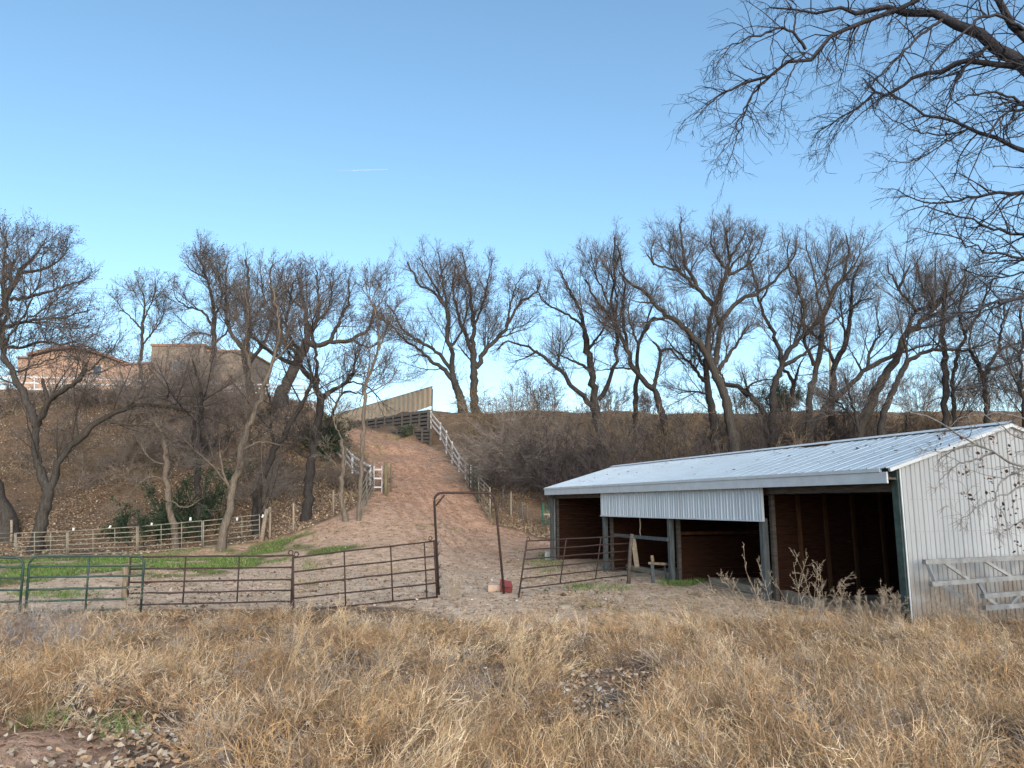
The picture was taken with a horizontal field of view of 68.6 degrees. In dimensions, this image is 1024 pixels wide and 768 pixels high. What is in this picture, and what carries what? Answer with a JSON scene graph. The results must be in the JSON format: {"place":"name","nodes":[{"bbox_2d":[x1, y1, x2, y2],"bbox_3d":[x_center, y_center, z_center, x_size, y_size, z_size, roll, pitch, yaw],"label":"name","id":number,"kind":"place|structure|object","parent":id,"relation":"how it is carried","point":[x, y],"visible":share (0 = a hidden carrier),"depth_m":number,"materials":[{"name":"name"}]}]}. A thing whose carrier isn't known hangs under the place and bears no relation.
{"place":"outdoors","nodes":[
{"label":"outdoors","id":0,"kind":"place"},
{"bbox_2d":[0,427,752,570],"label":"dirt road","id":1,"kind":"structure","parent":0,"point":[404,460],"depth_m":35.67,"materials":[{"name":"soil"}]},
{"bbox_2d":[145,262,345,550],"bbox_3d":[-12.332,0.908,34.788,8.719,14.125,4.992,5,-11,-29],"label":"cottonwood tree","id":2,"kind":"object","parent":1,"relation":"on","point":[229,512],"visible":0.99,"depth_m":34.92,"materials":[{"name":"brown plant"}]},
{"bbox_2d":[0,450,829,615],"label":"clods","id":3,"kind":"object","parent":1,"relation":"on","point":[385,580],"visible":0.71,"depth_m":19.74,"materials":[{"name":"brown soil"}]},
{"bbox_2d":[433,491,504,594],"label":"gate arch","id":4,"kind":"structure","parent":1,"relation":"on","point":[438,565],"depth_m":19.18,"materials":[{"name":"metal"}]},
{"bbox_2d":[0,385,1021,547],"bbox_3d":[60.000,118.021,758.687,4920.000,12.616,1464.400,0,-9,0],"label":"hillside","id":5,"kind":"structure","parent":0,"point":[13,495],"depth_m":44.87,"materials":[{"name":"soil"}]},
{"bbox_2d":[0,209,117,541],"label":"cottonwood tree","id":6,"kind":"object","parent":5,"relation":"on","point":[7,513],"visible":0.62,"depth_m":39.23,"materials":[{"name":"brown plant"}]},
{"bbox_2d":[14,445,124,494],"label":"dead bush","id":7,"kind":"object","parent":5,"relation":"on","point":[69,482],"visible":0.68,"depth_m":40.43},
{"bbox_2d":[16,346,169,388],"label":"stucco house","id":8,"kind":"structure","parent":5,"relation":"on","point":[38,386],"depth_m":84.20,"materials":[{"name":"paint"}]},
{"bbox_2d":[66,382,134,408],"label":"bare shrub","id":9,"kind":"object","parent":5,"relation":"on","point":[86,397],"visible":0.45,"depth_m":52.70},
{"bbox_2d":[0,207,242,554],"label":"cottonwood tree","id":10,"kind":"object","parent":5,"relation":"on","point":[41,523],"visible":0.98,"depth_m":35.37,"materials":[{"name":"grey plant"}]},
{"bbox_2d":[102,265,180,386],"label":"tree","id":11,"kind":"object","parent":5,"relation":"on","point":[150,299],"visible":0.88,"depth_m":63.30,"materials":[{"name":"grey plant"}]},
{"bbox_2d":[90,427,192,472],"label":"dead bush","id":12,"kind":"object","parent":5,"relation":"on","point":[103,441],"visible":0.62,"depth_m":43.22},
{"bbox_2d":[0,375,304,393],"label":"board fence","id":13,"kind":"object","parent":5,"relation":"on","point":[34,377],"visible":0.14,"depth_m":58.44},
{"bbox_2d":[96,492,215,545],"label":"juniper bush","id":14,"kind":"object","parent":5,"relation":"on","point":[122,520],"visible":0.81,"depth_m":35.22,"materials":[{"name":"plant"}]},
{"bbox_2d":[105,338,211,419],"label":"bare shrub","id":15,"kind":"object","parent":5,"relation":"on","point":[147,389],"visible":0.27,"depth_m":50.17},
{"bbox_2d":[100,389,218,548],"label":"cottonwood tree","id":16,"kind":"object","parent":5,"relation":"on","point":[167,492],"visible":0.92,"depth_m":35.08,"materials":[{"name":"brown plant"}]},
{"bbox_2d":[109,402,227,466],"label":"bare shrub","id":17,"kind":"object","parent":5,"relation":"on","point":[155,451],"visible":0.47,"depth_m":43.53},
{"bbox_2d":[94,327,245,423],"bbox_3d":[-22.914,-0.769,50.260,8.812,7.071,9.125,9,-13,-44],"label":"bare shrub","id":18,"kind":"object","parent":5,"relation":"on","point":[137,362],"visible":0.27,"depth_m":49.78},
{"bbox_2d":[111,318,240,413],"bbox_3d":[-23.038,-0.942,52.112,8.566,6.591,8.400,-4,-10,25],"label":"bare shrub","id":19,"kind":"object","parent":5,"relation":"on","point":[165,335],"visible":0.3,"depth_m":51.52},
{"bbox_2d":[110,326,244,407],"bbox_3d":[-23.369,-0.948,54.057,9.890,6.771,9.363,0,-9,0],"label":"bare shrub","id":20,"kind":"object","parent":5,"relation":"on","point":[204,358],"visible":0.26,"depth_m":53.48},
{"bbox_2d":[136,457,254,534],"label":"juniper bush","id":21,"kind":"object","parent":5,"relation":"on","point":[207,500],"visible":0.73,"depth_m":36.63,"materials":[{"name":"plant"}]},
{"bbox_2d":[134,321,260,541],"bbox_3d":[-15.262,2.473,35.727,6.000,10.717,4.175,2,-9,-10],"label":"cottonwood tree","id":22,"kind":"object","parent":5,"relation":"on","point":[197,479],"visible":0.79,"depth_m":36.15,"materials":[{"name":"brown plant"}]},
{"bbox_2d":[139,229,267,389],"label":"cottonwood tree","id":23,"kind":"object","parent":5,"relation":"on","point":[202,271],"visible":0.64,"depth_m":60.79,"materials":[{"name":"brown plant"}]},
{"bbox_2d":[151,344,269,391],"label":"flat roof house","id":24,"kind":"structure","parent":5,"relation":"on","point":[258,359],"depth_m":89.59,"materials":[{"name":"brown paint"}]},
{"bbox_2d":[151,392,276,457],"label":"bare shrub","id":25,"kind":"object","parent":5,"relation":"on","point":[202,444],"visible":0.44,"depth_m":44.57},
{"bbox_2d":[181,349,271,414],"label":"bare shrub","id":26,"kind":"object","parent":5,"relation":"on","point":[217,394],"visible":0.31,"depth_m":51.79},
{"bbox_2d":[198,378,284,421],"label":"bare shrub","id":27,"kind":"object","parent":5,"relation":"on","point":[227,403],"visible":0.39,"depth_m":51.06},
{"bbox_2d":[180,242,312,394],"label":"cottonwood tree","id":28,"kind":"object","parent":5,"relation":"on","point":[226,322],"visible":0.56,"depth_m":58.20,"materials":[{"name":"brown plant"}]},
{"bbox_2d":[210,437,317,484],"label":"bare shrub","id":29,"kind":"object","parent":5,"relation":"on","point":[259,462],"visible":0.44,"depth_m":42.37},
{"bbox_2d":[212,429,325,503],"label":"dead bush","id":30,"kind":"object","parent":5,"relation":"on","point":[238,494],"visible":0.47,"depth_m":39.84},
{"bbox_2d":[212,329,378,534],"bbox_3d":[-10.768,2.379,37.392,8.311,10.846,4.185,3,-10,-18],"label":"cottonwood tree","id":31,"kind":"object","parent":5,"relation":"on","point":[257,506],"visible":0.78,"depth_m":37.21,"materials":[{"name":"brown plant"}]},
{"bbox_2d":[222,266,402,521],"bbox_3d":[-10.529,0.538,38.745,7.877,13.631,8.456,-5,-11,30],"label":"cottonwood tree","id":32,"kind":"object","parent":5,"relation":"on","point":[306,512],"visible":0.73,"depth_m":38.58,"materials":[{"name":"brown plant"}]},
{"bbox_2d":[275,401,358,449],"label":"bare shrub","id":33,"kind":"object","parent":5,"relation":"on","point":[301,430],"visible":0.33,"depth_m":47.21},
{"bbox_2d":[289,408,358,461],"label":"juniper bush","id":34,"kind":"object","parent":5,"relation":"on","point":[333,432],"visible":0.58,"depth_m":47.24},
{"bbox_2d":[243,250,412,407],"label":"cottonwood tree","id":35,"kind":"object","parent":5,"relation":"on","point":[342,309],"visible":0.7,"depth_m":56.80,"materials":[{"name":"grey plant"}]},
{"bbox_2d":[305,383,360,521],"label":"tree","id":36,"kind":"object","parent":5,"relation":"on","point":[344,514],"visible":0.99,"depth_m":36.70,"materials":[{"name":"brown plant"}]},
{"bbox_2d":[299,454,396,491],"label":"bare shrub","id":37,"kind":"object","parent":5,"relation":"on","point":[346,480],"visible":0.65,"depth_m":43.31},
{"bbox_2d":[0,435,710,742],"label":"green grass","id":38,"kind":"structure","parent":5,"relation":"on","point":[49,571],"depth_m":26.04,"materials":[{"name":"plant"}]},
{"bbox_2d":[335,386,432,425],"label":"privacy fence","id":39,"kind":"object","parent":5,"relation":"on","point":[414,401],"visible":0.48,"depth_m":78.36,"materials":[{"name":"wood"}]},
{"bbox_2d":[344,240,425,520],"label":"cottonwood tree","id":40,"kind":"object","parent":5,"relation":"on","point":[364,393],"visible":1,"depth_m":37.21,"materials":[{"name":"brown plant"}]},
{"bbox_2d":[349,409,431,445],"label":"retaining wall","id":41,"kind":"structure","parent":5,"relation":"on","point":[419,418],"depth_m":67.78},
{"bbox_2d":[367,235,500,412],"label":"cottonwood tree","id":42,"kind":"object","parent":5,"relation":"on","point":[452,377],"visible":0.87,"depth_m":69.32,"materials":[{"name":"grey plant"}]},
{"bbox_2d":[430,411,470,487],"bbox_3d":[-4.684,4.846,58.073,0.757,7.420,15.904,3,-10,-16],"label":"board fence","id":43,"kind":"object","parent":5,"relation":"on","point":[431,426],"visible":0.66,"depth_m":58.66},
{"bbox_2d":[433,424,537,469],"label":"tangled shrub","id":44,"kind":"object","parent":5,"relation":"on","point":[467,443],"visible":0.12,"depth_m":56.70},
{"bbox_2d":[428,238,557,413],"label":"cottonwood tree","id":45,"kind":"object","parent":5,"relation":"on","point":[471,347],"visible":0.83,"depth_m":69.79,"materials":[{"name":"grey plant"}]},
{"bbox_2d":[408,401,578,492],"bbox_3d":[-0.814,4.782,51.166,12.628,6.695,9.856,0,-9,0],"label":"tangled shrub","id":46,"kind":"object","parent":5,"relation":"on","point":[475,460],"visible":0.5,"depth_m":49.68,"materials":[{"name":"plant"}]},
{"bbox_2d":[0,388,1023,767],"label":"leaf litter","id":47,"kind":"object","parent":5,"relation":"on","point":[122,758],"visible":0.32,"depth_m":11.85,"materials":[{"name":"plant"}]},
{"bbox_2d":[447,363,585,445],"bbox_3d":[0.451,3.432,59.933,11.996,10.898,15.145,0,-9,0],"label":"tangled shrub","id":48,"kind":"object","parent":5,"relation":"on","point":[491,419],"visible":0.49,"depth_m":57.92,"materials":[{"name":"plant"}]},
{"bbox_2d":[444,383,613,486],"bbox_3d":[1.470,4.052,52.077,12.350,7.729,13.012,0,-9,0],"label":"tangled shrub","id":49,"kind":"object","parent":5,"relation":"on","point":[512,439],"visible":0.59,"depth_m":50.39,"materials":[{"name":"plant"}]},
{"bbox_2d":[506,445,580,509],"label":"bare shrub","id":50,"kind":"object","parent":5,"relation":"on","point":[553,478],"visible":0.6,"depth_m":45.07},
{"bbox_2d":[521,363,567,410],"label":"skyline shrub","id":51,"kind":"object","parent":5,"relation":"on","point":[545,389],"visible":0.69,"depth_m":69.98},
{"bbox_2d":[470,410,619,505],"bbox_3d":[2.673,4.890,47.338,10.436,6.450,10.649,0,-9,0],"label":"tangled shrub","id":52,"kind":"object","parent":5,"relation":"on","point":[530,473],"visible":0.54,"depth_m":46.88,"materials":[{"name":"plant"}]},
{"bbox_2d":[498,388,621,477],"bbox_3d":[3.106,3.173,49.198,8.520,5.987,6.357,6,-11,-31],"label":"bare shrub","id":53,"kind":"object","parent":5,"relation":"on","point":[581,441],"visible":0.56,"depth_m":49.59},
{"bbox_2d":[480,214,651,465],"bbox_3d":[3.512,-2.518,51.778,11.996,17.868,7.642,0,-9,0],"label":"cottonwood tree","id":54,"kind":"object","parent":5,"relation":"on","point":[591,384],"visible":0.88,"depth_m":51.47,"materials":[{"name":"brown plant"}]},
{"bbox_2d":[533,389,655,463],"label":"bare shrub","id":55,"kind":"object","parent":5,"relation":"on","point":[605,425],"visible":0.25,"depth_m":51.23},
{"bbox_2d":[574,376,647,410],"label":"skyline shrub","id":56,"kind":"object","parent":5,"relation":"on","point":[609,395],"visible":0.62,"depth_m":70.21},
{"bbox_2d":[557,390,675,471],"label":"bare shrub","id":57,"kind":"object","parent":5,"relation":"on","point":[634,461],"visible":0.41,"depth_m":47.12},
{"bbox_2d":[561,399,673,476],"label":"bare shrub","id":58,"kind":"object","parent":5,"relation":"on","point":[623,459],"visible":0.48,"depth_m":44.37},
{"bbox_2d":[590,270,679,451],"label":"cottonwood tree","id":59,"kind":"object","parent":5,"relation":"on","point":[635,390],"visible":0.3,"depth_m":55.84,"materials":[{"name":"brown plant"}]},
{"bbox_2d":[567,229,704,458],"bbox_3d":[8.461,-2.181,50.176,9.834,17.455,6.431,0,-9,0],"label":"cottonwood tree","id":60,"kind":"object","parent":5,"relation":"on","point":[641,377],"visible":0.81,"depth_m":50.45,"materials":[{"name":"brown plant"}]},
{"bbox_2d":[606,386,706,464],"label":"bare shrub","id":61,"kind":"object","parent":5,"relation":"on","point":[657,425],"visible":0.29,"depth_m":49.58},
{"bbox_2d":[638,411,713,461],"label":"bare shrub","id":62,"kind":"object","parent":5,"relation":"on","point":[684,446],"visible":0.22,"depth_m":45.66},
{"bbox_2d":[616,398,743,459],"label":"bare shrub","id":63,"kind":"object","parent":5,"relation":"on","point":[697,420],"visible":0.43,"depth_m":48.57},
{"bbox_2d":[646,300,729,453],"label":"cottonwood tree","id":64,"kind":"object","parent":5,"relation":"on","point":[705,379],"visible":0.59,"depth_m":52.70,"materials":[{"name":"brown plant"}]},
{"bbox_2d":[599,204,811,451],"bbox_3d":[13.168,-2.654,48.992,14.513,19.226,6.587,0,-9,0],"label":"cottonwood tree","id":65,"kind":"object","parent":5,"relation":"on","point":[704,348],"visible":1,"depth_m":49.60,"materials":[{"name":"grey plant"}]},
{"bbox_2d":[691,321,783,442],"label":"tree","id":66,"kind":"object","parent":5,"relation":"on","point":[746,392],"visible":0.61,"depth_m":52.89,"materials":[{"name":"brown plant"}]},
{"bbox_2d":[716,379,765,413],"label":"skyline shrub","id":67,"kind":"object","parent":5,"relation":"on","point":[738,398],"visible":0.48,"depth_m":70.20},
{"bbox_2d":[692,406,809,453],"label":"bare shrub","id":68,"kind":"object","parent":5,"relation":"on","point":[745,442],"visible":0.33,"depth_m":47.75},
{"bbox_2d":[736,375,821,411],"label":"shrub","id":69,"kind":"object","parent":5,"relation":"on","point":[778,394],"visible":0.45,"depth_m":67.81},
{"bbox_2d":[736,386,827,449],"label":"bare shrub","id":70,"kind":"object","parent":5,"relation":"on","point":[763,425],"visible":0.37,"depth_m":51.03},
{"bbox_2d":[717,388,866,451],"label":"bare shrub","id":71,"kind":"object","parent":5,"relation":"on","point":[783,422],"visible":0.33,"depth_m":50.26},
{"bbox_2d":[730,241,859,447],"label":"cottonwood tree","id":72,"kind":"object","parent":5,"relation":"on","point":[819,316],"visible":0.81,"depth_m":51.33,"materials":[{"name":"brown plant"}]},
{"bbox_2d":[758,333,848,445],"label":"tree","id":73,"kind":"object","parent":5,"relation":"on","point":[793,381],"visible":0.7,"depth_m":53.99,"materials":[{"name":"brown plant"}]},
{"bbox_2d":[788,400,847,442],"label":"bare shrub","id":74,"kind":"object","parent":5,"relation":"on","point":[819,433],"visible":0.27,"depth_m":51.64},
{"bbox_2d":[769,214,890,443],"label":"cottonwood tree","id":75,"kind":"object","parent":5,"relation":"on","point":[829,255],"visible":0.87,"depth_m":52.68,"materials":[{"name":"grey plant"}]},
{"bbox_2d":[778,244,897,440],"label":"cottonwood tree","id":76,"kind":"object","parent":5,"relation":"on","point":[846,334],"visible":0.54,"depth_m":54.50,"materials":[{"name":"brown plant"}]},
{"bbox_2d":[792,369,883,438],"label":"bare shrub","id":77,"kind":"object","parent":5,"relation":"on","point":[844,419],"visible":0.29,"depth_m":53.71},
{"bbox_2d":[785,352,901,437],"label":"tree","id":78,"kind":"object","parent":5,"relation":"on","point":[838,396],"visible":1,"depth_m":44.30,"materials":[{"name":"brown plant"}]},
{"bbox_2d":[796,285,955,444],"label":"cottonwood tree","id":79,"kind":"object","parent":5,"relation":"on","point":[879,328],"visible":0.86,"depth_m":48.39,"materials":[{"name":"brown plant"}]},
{"bbox_2d":[837,403,935,439],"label":"bare shrub","id":80,"kind":"object","parent":5,"relation":"on","point":[875,418],"visible":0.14,"depth_m":48.44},
{"bbox_2d":[864,373,960,433],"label":"bare shrub","id":81,"kind":"object","parent":5,"relation":"on","point":[923,422],"visible":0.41,"depth_m":52.11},
{"bbox_2d":[881,358,962,411],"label":"skyline shrub","id":82,"kind":"object","parent":5,"relation":"on","point":[926,388],"visible":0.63,"depth_m":69.26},
{"bbox_2d":[853,220,1002,437],"bbox_3d":[27.331,-2.199,50.144,10.974,18.365,8.051,0,-9,0],"label":"cottonwood tree","id":83,"kind":"object","parent":5,"relation":"on","point":[890,368],"visible":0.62,"depth_m":49.87,"materials":[{"name":"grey plant"}]},
{"bbox_2d":[876,280,1022,435],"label":"cottonwood tree","id":84,"kind":"object","parent":5,"relation":"on","point":[881,430],"visible":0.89,"depth_m":46.23,"materials":[{"name":"brown plant"}]},
{"bbox_2d":[903,243,1016,427],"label":"cottonwood tree","id":85,"kind":"object","parent":5,"relation":"on","point":[944,379],"visible":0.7,"depth_m":47.27,"materials":[{"name":"brown plant"}]},
{"bbox_2d":[944,268,1023,426],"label":"cottonwood tree","id":86,"kind":"object","parent":5,"relation":"on","point":[1016,374],"visible":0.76,"depth_m":45.24,"materials":[{"name":"brown plant"}]},
{"bbox_2d":[956,352,1023,412],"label":"skyline shrub","id":87,"kind":"object","parent":5,"relation":"on","point":[1016,401],"visible":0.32,"depth_m":66.67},
{"bbox_2d":[0,509,1023,767],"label":"ground","id":88,"kind":"structure","parent":0,"point":[36,743],"depth_m":16.31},
{"bbox_2d":[0,556,24,613],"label":"pipe gate","id":89,"kind":"structure","parent":88,"relation":"on","point":[22,567],"depth_m":15.32,"materials":[{"name":"metal"}]},
{"bbox_2d":[15,531,66,556],"bbox_3d":[-20.684,7.044,32.974,2.034,1.141,0.099,5,-10,-26],"label":"back fence panel","id":90,"kind":"object","parent":88,"relation":"on","point":[34,541],"visible":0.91,"depth_m":32.94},
{"bbox_2d":[0,594,90,648],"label":"grey weed","id":91,"kind":"object","parent":88,"relation":"on","point":[29,622],"visible":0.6,"depth_m":11.18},
{"bbox_2d":[24,555,144,613],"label":"pipe gate","id":92,"kind":"structure","parent":88,"relation":"on","point":[88,566],"depth_m":15.60,"materials":[{"name":"metal"}]},
{"bbox_2d":[67,526,136,554],"bbox_3d":[-18.426,7.059,33.758,2.964,1.263,0.073,2,-9,-12],"label":"back fence panel","id":93,"kind":"object","parent":88,"relation":"on","point":[92,543],"visible":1,"depth_m":33.73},
{"bbox_2d":[137,520,202,551],"bbox_3d":[-15.591,6.981,34.201,2.943,1.499,0.061,1,-9,-5],"label":"back fence panel","id":94,"kind":"object","parent":88,"relation":"on","point":[161,534],"visible":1,"depth_m":34.20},
{"bbox_2d":[126,550,293,607],"bbox_3d":[-6.631,4.346,16.597,3.448,1.272,0.045,2,-9,-13],"label":"corral panel","id":95,"kind":"object","parent":88,"relation":"on","point":[184,580],"visible":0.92,"depth_m":16.57,"materials":[{"name":"metal"}]},
{"bbox_2d":[277,597,362,696],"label":"dead weed","id":96,"kind":"object","parent":88,"relation":"on","point":[298,662],"visible":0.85,"depth_m":7.13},
{"bbox_2d":[292,536,437,612],"bbox_3d":[-3.272,4.328,17.266,3.871,1.536,0.111,8,-12,-42],"label":"corral panel","id":97,"kind":"object","parent":88,"relation":"on","point":[345,578],"visible":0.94,"depth_m":17.23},
{"bbox_2d":[0,483,847,618],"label":"yard grass","id":98,"kind":"structure","parent":88,"relation":"on","point":[550,605],"depth_m":19.88,"materials":[{"name":"plant"}]},
{"bbox_2d":[0,594,1023,767],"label":"dry grass","id":99,"kind":"structure","parent":88,"relation":"on","point":[844,720],"depth_m":6.59,"materials":[{"name":"plant"}]},
{"bbox_2d":[491,600,572,710],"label":"dead weed","id":100,"kind":"object","parent":88,"relation":"on","point":[519,660],"visible":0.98,"depth_m":6.55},
{"bbox_2d":[518,535,629,596],"bbox_3d":[1.857,4.800,20.170,0.206,1.520,5.034,-8,-12,41],"label":"corral panel","id":101,"kind":"object","parent":88,"relation":"on","point":[563,556],"visible":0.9,"depth_m":19.68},
{"bbox_2d":[697,544,775,628],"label":"dead weed","id":102,"kind":"object","parent":88,"relation":"on","point":[745,597],"visible":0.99,"depth_m":12.87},
{"bbox_2d":[709,577,773,596],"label":"timber sill","id":103,"kind":"structure","parent":88,"relation":"on","point":[743,587],"depth_m":20.01,"materials":[{"name":"grey wood"}]},
{"bbox_2d":[544,421,1023,624],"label":"horse shed","id":104,"kind":"structure","parent":88,"relation":"on","point":[866,510],"depth_m":18.55,"materials":[{"name":"metal"}]},
{"bbox_2d":[773,590,824,609],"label":"timber sill","id":105,"kind":"structure","parent":88,"relation":"on","point":[789,595],"depth_m":17.12,"materials":[{"name":"grey wood"}]},
{"bbox_2d":[664,0,1023,426],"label":"overhanging tree","id":106,"kind":"object","parent":88,"relation":"on","point":[1013,59],"visible":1,"depth_m":13.52,"materials":[{"name":"brown plant"}]},
{"bbox_2d":[877,372,1023,552],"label":"bare tree branches","id":107,"kind":"object","parent":88,"relation":"on","point":[973,444],"visible":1,"depth_m":9.51,"materials":[{"name":"brown plant"}]},
{"bbox_2d":[953,589,988,631],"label":"dead weed","id":108,"kind":"object","parent":88,"relation":"on","point":[975,615],"visible":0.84,"depth_m":11.97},
{"bbox_2d":[922,555,1023,586],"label":"truss frame","id":109,"kind":"object","parent":88,"relation":"on","point":[966,579],"visible":1,"depth_m":13.98,"materials":[{"name":"metal"}]},
{"bbox_2d":[980,590,1023,610],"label":"truss frame","id":110,"kind":"object","parent":88,"relation":"on","point":[1011,604],"visible":0.97,"depth_m":13.69,"materials":[{"name":"metal"}]},
{"bbox_2d":[0,0,1023,415],"label":"sky","id":111,"kind":"structure","parent":0,"point":[349,129],"materials":[{"name":"blue"}]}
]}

